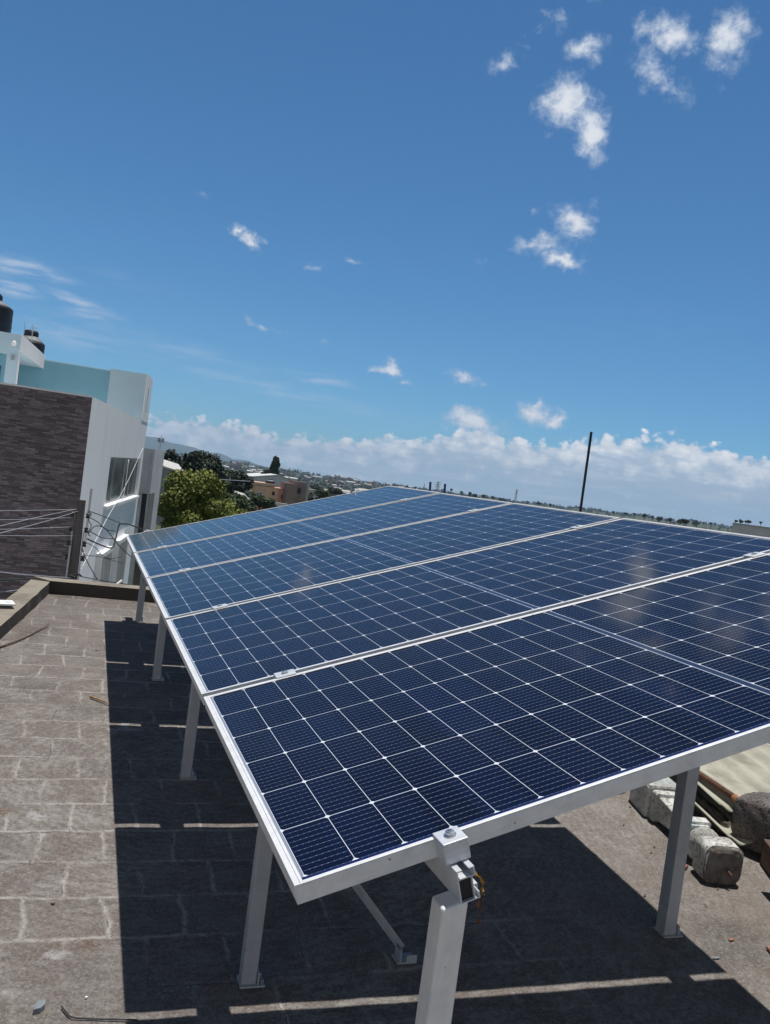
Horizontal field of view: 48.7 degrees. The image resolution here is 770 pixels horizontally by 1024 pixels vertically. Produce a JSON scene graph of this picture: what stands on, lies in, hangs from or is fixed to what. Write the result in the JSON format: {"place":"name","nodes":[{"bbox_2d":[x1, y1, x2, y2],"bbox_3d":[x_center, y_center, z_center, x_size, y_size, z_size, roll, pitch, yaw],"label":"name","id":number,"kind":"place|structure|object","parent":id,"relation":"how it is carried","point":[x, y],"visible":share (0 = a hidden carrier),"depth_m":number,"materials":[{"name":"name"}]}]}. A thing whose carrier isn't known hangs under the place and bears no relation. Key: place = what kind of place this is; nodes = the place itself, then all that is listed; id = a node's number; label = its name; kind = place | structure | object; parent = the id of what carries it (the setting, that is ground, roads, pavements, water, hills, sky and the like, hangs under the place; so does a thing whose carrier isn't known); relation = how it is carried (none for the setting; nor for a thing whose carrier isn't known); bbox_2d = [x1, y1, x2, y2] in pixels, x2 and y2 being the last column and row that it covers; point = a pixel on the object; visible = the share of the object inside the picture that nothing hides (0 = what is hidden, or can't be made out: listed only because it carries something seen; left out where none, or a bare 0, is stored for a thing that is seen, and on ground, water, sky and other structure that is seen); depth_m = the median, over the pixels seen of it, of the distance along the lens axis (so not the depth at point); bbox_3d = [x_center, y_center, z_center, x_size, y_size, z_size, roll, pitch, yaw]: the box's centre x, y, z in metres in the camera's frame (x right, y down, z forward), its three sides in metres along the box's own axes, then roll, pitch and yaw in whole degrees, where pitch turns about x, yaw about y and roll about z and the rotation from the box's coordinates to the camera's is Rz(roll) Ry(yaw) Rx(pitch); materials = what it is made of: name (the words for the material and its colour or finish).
{"place":"outdoors","nodes":[
{"label":"outdoors","id":0,"kind":"place"},
{"bbox_2d":[144,436,278,469],"bbox_3d":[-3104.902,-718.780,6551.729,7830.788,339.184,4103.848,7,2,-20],"label":"mountain","id":1,"kind":"structure","parent":0,"point":[152,443],"depth_m":7424.63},
{"bbox_2d":[0,0,769,526],"label":"sky","id":2,"kind":"structure","parent":0,"point":[457,244],"materials":[{"name":"blue"}]},
{"bbox_2d":[155,457,731,532],"bbox_3d":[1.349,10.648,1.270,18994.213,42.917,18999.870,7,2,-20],"label":"ground","id":3,"kind":"structure","parent":0,"point":[689,524],"depth_m":2006.32,"materials":[{"name":"grey"}]},
{"bbox_2d":[128,448,164,586],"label":"white house","id":4,"kind":"structure","parent":3,"relation":"on","point":[149,488],"depth_m":33.32,"materials":[{"name":"grey paint"}]},
{"bbox_2d":[132,560,147,586],"bbox_3d":[-9.533,2.440,33.406,0.650,1.750,0.025,7,2,-20],"label":"door","id":5,"kind":"structure","parent":4,"relation":"in","point":[137,572],"depth_m":33.32,"materials":[{"name":"grey metal"}]},
{"bbox_2d":[156,460,182,525],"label":"lean to shed","id":6,"kind":"object","parent":3,"relation":"on","point":[168,466],"visible":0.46,"depth_m":58.80,"materials":[{"name":"paint"}]},
{"bbox_2d":[164,449,181,461],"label":"leafy tree","id":7,"kind":"object","parent":3,"relation":"on","point":[170,455],"visible":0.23,"depth_m":91.69,"materials":[{"name":"green plant"}]},
{"bbox_2d":[174,461,185,470],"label":"leafy tree","id":8,"kind":"object","parent":3,"relation":"on","point":[179,463],"visible":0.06,"depth_m":87.19,"materials":[{"name":"green plant"}]},
{"bbox_2d":[157,468,235,528],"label":"leafy tree","id":9,"kind":"object","parent":3,"relation":"on","point":[192,497],"visible":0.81,"depth_m":45.09,"materials":[{"name":"green plant"}]},
{"bbox_2d":[181,450,224,481],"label":"leafy tree","id":10,"kind":"object","parent":3,"relation":"on","point":[195,460],"visible":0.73,"depth_m":86.14,"materials":[{"name":"green plant"}]},
{"bbox_2d":[221,469,236,480],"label":"leafy tree","id":11,"kind":"object","parent":3,"relation":"on","point":[228,472],"visible":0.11,"depth_m":124.67,"materials":[{"name":"green plant"}]},
{"bbox_2d":[222,480,236,493],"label":"leafy tree","id":12,"kind":"object","parent":3,"relation":"on","point":[230,486],"visible":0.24,"depth_m":89.21,"materials":[{"name":"green plant"}]},
{"bbox_2d":[221,498,247,514],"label":"leafy tree","id":13,"kind":"object","parent":3,"relation":"on","point":[237,509],"visible":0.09,"depth_m":51.98,"materials":[{"name":"green plant"}]},
{"bbox_2d":[220,492,255,511],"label":"leafy tree","id":14,"kind":"object","parent":3,"relation":"on","point":[245,503],"visible":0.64,"depth_m":83.42,"materials":[{"name":"green plant"}]},
{"bbox_2d":[224,470,253,492],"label":"leafy tree","id":15,"kind":"object","parent":3,"relation":"on","point":[244,483],"visible":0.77,"depth_m":117.39,"materials":[{"name":"green plant"}]},
{"bbox_2d":[244,492,257,512],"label":"leafy tree","id":16,"kind":"object","parent":3,"relation":"on","point":[249,494],"visible":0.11,"depth_m":105.61,"materials":[{"name":"green plant"}]},
{"bbox_2d":[249,495,276,509],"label":"leafy tree","id":17,"kind":"object","parent":3,"relation":"on","point":[260,501],"visible":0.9,"depth_m":100.43,"materials":[{"name":"green plant"}]},
{"bbox_2d":[261,470,270,473],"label":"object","id":18,"kind":"object","parent":3,"relation":"on","point":[266,472],"visible":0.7,"depth_m":181.31,"materials":[{"name":"white"}]},
{"bbox_2d":[250,481,282,511],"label":"beige house","id":19,"kind":"structure","parent":3,"relation":"on","point":[274,491],"depth_m":151.97,"materials":[{"name":"paint"}]},
{"bbox_2d":[265,479,274,486],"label":"water tank","id":20,"kind":"object","parent":19,"relation":"on","point":[270,481],"visible":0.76,"depth_m":153.36,"materials":[{"name":"grey plastic"}]},
{"bbox_2d":[247,473,294,487],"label":"metal shed","id":21,"kind":"structure","parent":3,"relation":"on","point":[276,478],"depth_m":174.71,"materials":[{"name":"paint"}]},
{"bbox_2d":[269,455,280,474],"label":"conifer","id":22,"kind":"object","parent":3,"relation":"on","point":[275,464],"visible":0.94,"depth_m":187.02,"materials":[{"name":"green plant"}]},
{"bbox_2d":[275,502,287,506],"bbox_3d":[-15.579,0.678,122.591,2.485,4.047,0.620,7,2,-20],"label":"town house","id":23,"kind":"structure","parent":3,"relation":"on","point":[279,504],"depth_m":122.33,"materials":[{"name":"paint"}]},
{"bbox_2d":[280,480,309,504],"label":"brick tower house","id":24,"kind":"structure","parent":3,"relation":"on","point":[294,492],"depth_m":152.82,"materials":[{"name":"paint"}]},
{"bbox_2d":[308,489,316,499],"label":"town house","id":25,"kind":"structure","parent":3,"relation":"on","point":[311,491],"depth_m":216.61,"materials":[{"name":"paint"}]},
{"bbox_2d":[309,485,320,490],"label":"leafy tree","id":26,"kind":"object","parent":3,"relation":"on","point":[317,488],"visible":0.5,"depth_m":267.31,"materials":[{"name":"green plant"}]},
{"bbox_2d":[313,490,334,497],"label":"leafy tree","id":27,"kind":"object","parent":3,"relation":"on","point":[325,493],"visible":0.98,"depth_m":206.09,"materials":[{"name":"green plant"}]},
{"bbox_2d":[327,487,342,494],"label":"leafy tree","id":28,"kind":"object","parent":3,"relation":"on","point":[333,491],"visible":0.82,"depth_m":248.95,"materials":[{"name":"green plant"}]},
{"bbox_2d":[0,576,769,1023],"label":"flat roof house","id":29,"kind":"structure","parent":3,"relation":"on","point":[126,848],"depth_m":3.22,"materials":[{"name":"concrete pavers"},{"name":"concrete"}]},
{"bbox_2d":[0,600,15,605],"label":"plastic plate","id":30,"kind":"object","parent":29,"relation":"on","point":[7,603],"visible":1,"depth_m":6.25,"materials":[{"name":"white plastic"}]},
{"bbox_2d":[0,624,48,647],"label":"stick","id":31,"kind":"object","parent":29,"relation":"on","point":[1,646],"visible":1,"depth_m":5.84,"materials":[{"name":"grey wood"}]},
{"bbox_2d":[33,999,45,1013],"bbox_3d":[-0.968,1.383,2.378,0.026,0.016,0.051,11,6,18],"label":"stone chip","id":32,"kind":"object","parent":29,"relation":"on","point":[39,1006],"visible":1,"depth_m":2.37,"materials":[{"name":"white stone"}]},
{"bbox_2d":[61,1006,137,1020],"bbox_3d":[-0.805,1.411,2.375,0.222,0.008,0.038,8,2,2],"label":"cable","id":33,"kind":"object","parent":29,"relation":"on","point":[65,1011],"visible":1,"depth_m":2.37,"materials":[{"name":"black plastic"}]},
{"bbox_2d":[89,695,109,703],"bbox_3d":[-1.635,1.079,4.883,0.162,0.017,0.016,9,2,27],"label":"stick","id":34,"kind":"object","parent":29,"relation":"on","point":[93,697],"visible":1,"depth_m":4.89,"materials":[{"name":"brown wood"}]},
{"bbox_2d":[135,572,145,622],"bbox_3d":[-1.939,0.567,6.860,0.078,0.642,0.066,7,2,-20],"label":"support post","id":35,"kind":"object","parent":29,"relation":"on","point":[140,603],"visible":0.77,"depth_m":6.84,"materials":[{"name":"metal"}]},
{"bbox_2d":[151,613,166,680],"bbox_3d":[-1.410,0.718,5.442,0.078,0.724,0.066,7,2,-21],"label":"support post","id":36,"kind":"object","parent":29,"relation":"on","point":[159,652],"visible":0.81,"depth_m":5.42,"materials":[{"name":"metal"}]},
{"bbox_2d":[179,682,200,779],"bbox_3d":[-0.889,0.867,4.043,0.078,0.805,0.066,7,2,-19],"label":"support post","id":37,"kind":"object","parent":29,"relation":"on","point":[186,772],"visible":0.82,"depth_m":4.03,"materials":[{"name":"metal"}]},
{"bbox_2d":[237,822,272,988],"bbox_3d":[-0.358,1.018,2.620,0.078,0.888,0.066,7,2,-19],"label":"support post","id":38,"kind":"object","parent":29,"relation":"on","point":[249,976],"visible":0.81,"depth_m":2.60,"materials":[{"name":"metal"}]},
{"bbox_2d":[352,884,416,964],"bbox_3d":[-0.120,1.179,2.777,0.552,0.616,0.059,7,2,-20],"label":"diagonal brace","id":39,"kind":"object","parent":29,"relation":"on","point":[399,956],"visible":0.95,"depth_m":2.84,"materials":[{"name":"grey metal"}]},
{"bbox_2d":[415,891,467,1023],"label":"support post","id":40,"kind":"object","parent":29,"relation":"on","point":[442,954],"visible":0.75,"depth_m":1.46,"materials":[{"name":"metal"}]},
{"bbox_2d":[424,857,480,904],"bbox_3d":[-0.902,0.424,4.232,0.053,0.098,5.950,7,2,-21],"label":"mounting rail","id":41,"kind":"object","parent":40,"relation":"on","point":[457,880],"visible":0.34,"depth_m":1.47,"materials":[{"name":"metal"}]},
{"bbox_2d":[212,603,227,608],"bbox_3d":[-0.706,0.411,3.640,0.062,0.032,0.050,-12,8,-22],"label":"clamp","id":42,"kind":"object","parent":41,"relation":"attached to","point":[220,606],"visible":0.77,"depth_m":3.63,"materials":[{"name":"metal"}]},
{"bbox_2d":[126,486,439,554],"bbox_3d":[-0.826,0.036,6.639,2.278,0.036,1.122,-11,8,-18],"label":"solar panel","id":43,"kind":"object","parent":41,"relation":"on","point":[196,531],"visible":0.85,"depth_m":6.56,"materials":[{"name":"blue glass"}]},
{"bbox_2d":[274,669,296,678],"bbox_3d":[-0.300,0.494,2.563,0.062,0.032,0.050,-11,8,-16],"label":"clamp","id":44,"kind":"object","parent":41,"relation":"attached to","point":[284,673],"visible":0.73,"depth_m":2.55,"materials":[{"name":"metal"}]},
{"bbox_2d":[134,493,510,582],"bbox_3d":[-0.440,0.125,5.556,2.278,0.036,1.122,-11,8,-19],"label":"solar panel","id":45,"kind":"object","parent":41,"relation":"on","point":[213,551],"visible":0.83,"depth_m":5.47,"materials":[{"name":"blue glass"}]},
{"bbox_2d":[146,503,619,625],"bbox_3d":[-0.053,0.212,4.472,2.278,0.039,1.122,-11,8,-19],"label":"solar panel","id":46,"kind":"object","parent":41,"relation":"on","point":[197,590],"visible":0.81,"depth_m":4.36,"materials":[{"name":"blue glass"}]},
{"bbox_2d":[433,826,470,865],"bbox_3d":[0.116,0.581,1.492,0.048,0.048,0.049,-11,8,-19],"label":"end clamp","id":47,"kind":"object","parent":41,"relation":"attached to","point":[452,843],"visible":1,"depth_m":1.47,"materials":[{"name":"metal"}]},
{"bbox_2d":[166,518,769,704],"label":"solar panel","id":48,"kind":"object","parent":41,"relation":"on","point":[228,648],"visible":0.94,"depth_m":3.23,"materials":[{"name":"blue glass"}]},
{"bbox_2d":[475,871,484,924],"bbox_3d":[0.166,0.682,1.502,0.028,0.100,0.025,7,2,-20],"label":"plastic strap","id":49,"kind":"object","parent":41,"relation":"attached to","point":[480,901],"visible":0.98,"depth_m":1.50,"materials":[{"name":"brown plastic"}]},
{"bbox_2d":[203,553,769,904],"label":"solar panel","id":50,"kind":"object","parent":41,"relation":"on","point":[353,772],"visible":1,"depth_m":1.97,"materials":[{"name":"blue glass"}]},
{"bbox_2d":[579,432,592,511],"bbox_3d":[1.934,0.255,8.573,0.040,2.137,0.040,7,2,-20],"label":"steel pipe","id":51,"kind":"object","parent":29,"relation":"on","point":[585,472],"visible":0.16,"depth_m":8.54,"materials":[{"name":"black metal"}]},
{"bbox_2d":[653,767,699,937],"bbox_3d":[1.189,0.940,3.274,0.086,1.397,0.074,7,2,-20],"label":"support post","id":52,"kind":"object","parent":29,"relation":"on","point":[667,926],"visible":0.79,"depth_m":3.26,"materials":[{"name":"metal"}]},
{"bbox_2d":[629,777,743,884],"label":"concrete blocks","id":53,"kind":"object","parent":29,"relation":"on","point":[714,856],"visible":0.83,"depth_m":3.87,"materials":[{"name":"white concrete"}]},
{"bbox_2d":[694,791,730,833],"bbox_3d":[1.709,1.578,4.498,0.094,0.084,0.459,13,3,-5],"label":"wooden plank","id":54,"kind":"object","parent":29,"relation":"on","point":[715,813],"visible":0.55,"depth_m":4.42,"materials":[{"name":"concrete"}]},
{"bbox_2d":[731,791,769,853],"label":"lava block","id":55,"kind":"object","parent":29,"relation":"on","point":[751,816],"depth_m":4.13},
{"bbox_2d":[760,839,769,874],"bbox_3d":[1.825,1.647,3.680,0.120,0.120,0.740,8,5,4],"label":"brick","id":56,"kind":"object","parent":29,"relation":"on","point":[765,859],"depth_m":4.00,"materials":[{"name":"brown brick"}]},
{"bbox_2d":[178,453,732,530],"bbox_3d":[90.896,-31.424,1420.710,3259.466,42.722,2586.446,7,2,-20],"label":"woods","id":57,"kind":"object","parent":3,"relation":"on","point":[320,484],"visible":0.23,"depth_m":2057.37,"materials":[{"name":"green plant"}]},
{"bbox_2d":[732,523,769,537],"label":"town house","id":58,"kind":"structure","parent":3,"relation":"on","point":[753,530],"depth_m":86.78,"materials":[{"name":"paint"}]},
{"label":"support post","id":59,"kind":"object","parent":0,"visible":0},
{"label":"mounting rail","id":60,"kind":"object","parent":59,"relation":"on","visible":0},
{"bbox_2d":[570,525,584,528],"bbox_3d":[0.955,0.080,4.207,0.062,0.032,0.050,-12,8,-22],"label":"clamp","id":61,"kind":"object","parent":60,"relation":"attached to","point":[577,526],"visible":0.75,"depth_m":4.20,"materials":[{"name":"metal"}]},
{"bbox_2d":[743,552,765,558],"bbox_3d":[1.361,0.163,3.130,0.062,0.032,0.050,-12,8,-21],"label":"clamp","id":62,"kind":"object","parent":60,"relation":"attached to","point":[753,554],"visible":0.73,"depth_m":3.12,"materials":[{"name":"metal"}]},
{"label":"pavement","id":63,"kind":"structure","parent":0,"visible":0},
{"bbox_2d":[0,331,152,599],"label":"apartment building","id":64,"kind":"structure","parent":63,"relation":"on","point":[71,435],"depth_m":18.79,"materials":[{"name":"white paint"}]},
{"bbox_2d":[0,294,12,332],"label":"water tank","id":65,"kind":"object","parent":64,"relation":"on","point":[6,315],"visible":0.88,"depth_m":23.73,"materials":[{"name":"grey plastic"}]},
{"bbox_2d":[23,329,44,353],"bbox_3d":[-11.820,-5.369,28.252,0.931,1.313,0.931,7,2,-20],"label":"water tank","id":66,"kind":"object","parent":64,"relation":"on","point":[37,342],"visible":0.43,"depth_m":28.03,"materials":[{"name":"grey plastic"}]},
{"bbox_2d":[81,449,142,568],"bbox_3d":[-7.108,-0.611,22.612,0.222,2.416,14.810,7,2,-13],"label":"cord","id":67,"kind":"object","parent":64,"relation":"attached to","point":[111,510],"visible":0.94,"depth_m":22.61,"materials":[{"name":"white fabric"}]},
{"bbox_2d":[103,457,139,509],"bbox_3d":[-8.091,-0.987,26.397,0.230,1.399,7.880,7,2,-10],"label":"window","id":68,"kind":"structure","parent":64,"relation":"in","point":[118,471],"depth_m":26.05,"materials":[{"name":"glass"}]},
{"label":"street","id":69,"kind":"structure","parent":0,"visible":0},
{"bbox_2d":[64,500,89,579],"bbox_3d":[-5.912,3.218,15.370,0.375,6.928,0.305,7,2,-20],"label":"utility pole","id":70,"kind":"object","parent":69,"relation":"on","point":[74,563],"visible":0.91,"depth_m":15.25,"materials":[{"name":"metal"}]},
{"bbox_2d":[0,572,69,577],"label":"cable","id":71,"kind":"object","parent":70,"relation":"attached to","point":[34,575],"visible":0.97,"depth_m":12.53,"materials":[{"name":"silver metal"}]},
{"bbox_2d":[0,509,72,510],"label":"cable","id":72,"kind":"object","parent":70,"relation":"attached to","point":[30,510],"visible":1,"depth_m":14.17,"materials":[{"name":"silver metal"}]},
{"bbox_2d":[0,578,74,580],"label":"cable","id":73,"kind":"object","parent":70,"relation":"attached to","point":[27,579],"visible":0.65,"depth_m":12.37,"materials":[{"name":"plastic"}]},
{"bbox_2d":[1,517,73,519],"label":"cable","id":74,"kind":"object","parent":70,"relation":"attached to","point":[25,519],"visible":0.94,"depth_m":14.16,"materials":[{"name":"silver metal"}]},
{"bbox_2d":[1,509,75,525],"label":"cable","id":75,"kind":"object","parent":70,"relation":"attached to","point":[36,517],"visible":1,"depth_m":12.88,"materials":[{"name":"silver metal"}]},
{"bbox_2d":[1,511,76,532],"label":"cable","id":76,"kind":"object","parent":70,"relation":"attached to","point":[34,524],"visible":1,"depth_m":12.44,"materials":[{"name":"silver metal"}]},
{"bbox_2d":[81,548,96,578],"bbox_3d":[-5.241,0.910,15.086,0.041,0.455,0.773,6,3,-43],"label":"cable","id":77,"kind":"object","parent":70,"relation":"attached to","point":[88,564],"visible":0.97,"depth_m":15.11,"materials":[{"name":"black plastic"}]},
{"bbox_2d":[80,576,130,584],"bbox_3d":[-4.871,1.170,14.564,1.702,0.155,0.135,9,3,42],"label":"cable","id":78,"kind":"object","parent":70,"relation":"attached to","point":[105,581],"visible":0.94,"depth_m":14.39,"materials":[{"name":"black plastic"}]},
{"bbox_2d":[89,525,131,557],"bbox_3d":[-5.481,0.658,17.348,0.170,0.960,3.951,7,2,-4],"label":"cable","id":79,"kind":"object","parent":70,"relation":"attached to","point":[113,539],"visible":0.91,"depth_m":16.80,"materials":[{"name":"black plastic"}]},
{"bbox_2d":[87,523,142,548],"bbox_3d":[-5.486,0.351,18.349,0.462,0.564,5.979,7,2,-7],"label":"cable","id":80,"kind":"object","parent":70,"relation":"attached to","point":[115,536],"visible":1,"depth_m":15.85,"materials":[{"name":"black plastic"}]},
{"bbox_3d":[2.286,1.678,4.501,0.304,0.079,0.183,7,2,-20],"label":"concrete block","id":81,"kind":"object","parent":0,"visible":0},
{"bbox_2d":[669,774,752,845],"bbox_3d":[2.000,1.544,5.186,0.902,0.141,2.106,7,2,-6],"label":"corrugated sheet","id":82,"kind":"object","parent":81,"relation":"on","point":[727,832],"visible":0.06,"depth_m":4.35,"materials":[{"name":"beige plastic"}]},
{"bbox_2d":[697,743,769,812],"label":"corrugated sheet","id":83,"kind":"object","parent":82,"relation":"on","point":[742,773],"visible":0.17,"depth_m":4.83,"materials":[{"name":"beige plastic"}]},
{"bbox_2d":[699,771,738,801],"bbox_3d":[1.730,1.445,4.736,0.053,0.037,1.002,7,2,-9],"label":"rusty pipe","id":84,"kind":"object","parent":83,"relation":"on","point":[718,786],"visible":0.34,"depth_m":4.49,"materials":[{"name":"metal"}]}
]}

